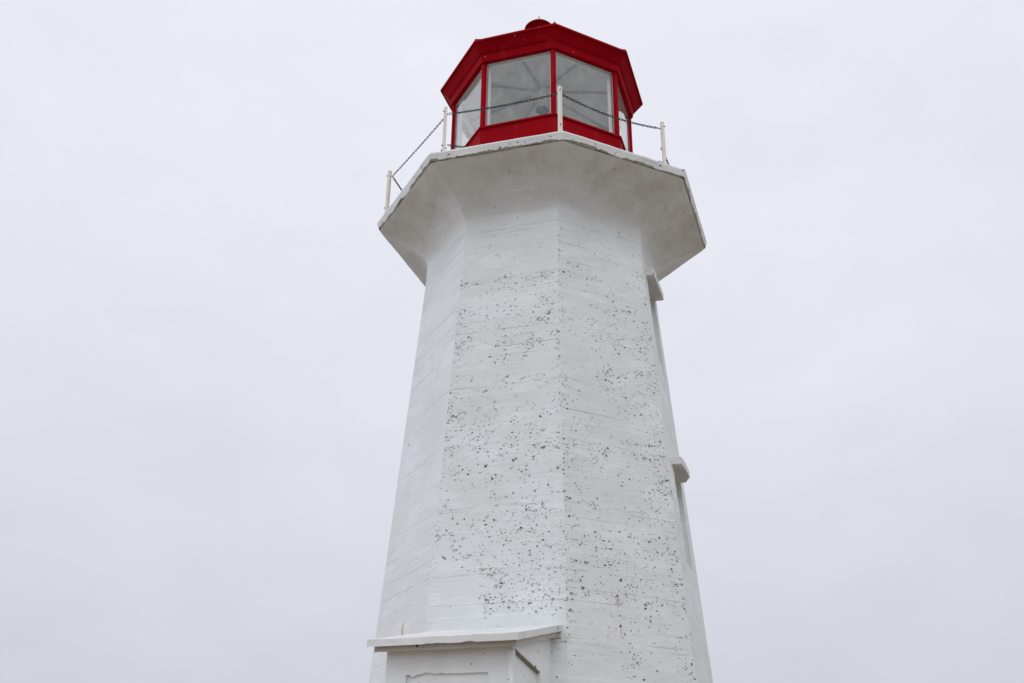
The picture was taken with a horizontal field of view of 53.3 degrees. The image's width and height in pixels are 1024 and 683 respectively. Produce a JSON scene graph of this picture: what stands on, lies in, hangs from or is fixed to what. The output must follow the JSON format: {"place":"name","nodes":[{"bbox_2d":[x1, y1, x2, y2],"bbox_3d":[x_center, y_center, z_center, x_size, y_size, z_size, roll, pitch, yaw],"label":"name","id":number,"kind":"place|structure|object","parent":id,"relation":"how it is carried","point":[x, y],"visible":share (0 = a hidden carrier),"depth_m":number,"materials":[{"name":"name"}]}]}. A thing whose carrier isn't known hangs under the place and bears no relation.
{"place":"outdoors","nodes":[
{"label":"outdoors","id":0,"kind":"place"},
{"bbox_2d":[0,0,1023,682],"label":"sky","id":1,"kind":"structure","parent":0,"point":[210,324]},
{"bbox_3d":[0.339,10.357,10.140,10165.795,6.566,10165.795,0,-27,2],"label":"ground","id":2,"kind":"structure","parent":0,"visible":0},
{"bbox_2d":[367,19,712,682],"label":"lighthouse","id":3,"kind":"object","parent":2,"relation":"on","point":[540,532],"visible":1,"depth_m":13.29,"materials":[{"name":"paint"}]},
{"bbox_2d":[458,105,474,147],"bbox_3d":[-0.734,-3.172,17.371,0.123,1.285,1.112,-8,-28,16],"label":"lantern window","id":4,"kind":"structure","parent":3,"relation":"in","point":[462,116],"depth_m":17.12,"materials":[{"name":"white paint"}]},
{"bbox_2d":[454,68,490,148],"bbox_3d":[-0.648,-3.617,16.482,0.123,1.285,1.112,14,-29,-24],"label":"lantern window","id":5,"kind":"structure","parent":3,"relation":"in","point":[489,74],"depth_m":16.60,"materials":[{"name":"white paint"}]},
{"bbox_2d":[486,51,550,102],"bbox_3d":[0.116,-3.897,15.905,1.112,1.285,0.123,-8,-28,16],"label":"lantern window","id":6,"kind":"structure","parent":3,"relation":"in","point":[545,53],"depth_m":16.15,"materials":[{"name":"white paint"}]},
{"bbox_2d":[384,85,669,211],"bbox_3d":[0.467,-2.161,16.410,4.492,0.940,4.575,-8,-28,18],"label":"gallery railing","id":7,"kind":"object","parent":3,"relation":"on","point":[560,128],"visible":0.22,"depth_m":14.85,"materials":[{"name":"white metal"}]},
{"bbox_2d":[550,52,613,132],"bbox_3d":[1.109,-3.849,15.977,1.112,1.285,0.123,14,-29,-24],"label":"lantern window","id":8,"kind":"structure","parent":3,"relation":"in","point":[575,60],"depth_m":16.22,"materials":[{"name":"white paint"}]},
{"bbox_2d":[607,76,629,151],"bbox_3d":[1.751,-3.499,16.657,0.123,1.285,1.112,-8,-28,16],"label":"lantern window","id":9,"kind":"structure","parent":3,"relation":"in","point":[608,77],"depth_m":16.56,"materials":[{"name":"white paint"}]},
{"bbox_2d":[619,115,625,147],"bbox_3d":[1.665,-3.055,17.545,0.123,1.285,1.112,14,-29,-24],"label":"lantern window","id":10,"kind":"structure","parent":3,"relation":"in","point":[622,124],"depth_m":17.25,"materials":[{"name":"white paint"}]},
{"bbox_2d":[645,268,664,375],"bbox_3d":[2.082,-0.250,14.888,0.192,1.448,0.810,-8,-28,16],"label":"window","id":11,"kind":"structure","parent":3,"relation":"in","point":[653,281],"depth_m":15.07,"materials":[{"name":"white paint"}]},
{"bbox_2d":[671,457,690,568],"bbox_3d":[2.252,2.305,13.504,0.221,1.383,0.780,-8,-28,16],"label":"window","id":12,"kind":"structure","parent":3,"relation":"in","point":[680,467],"depth_m":13.62,"materials":[{"name":"white paint"}]}
]}

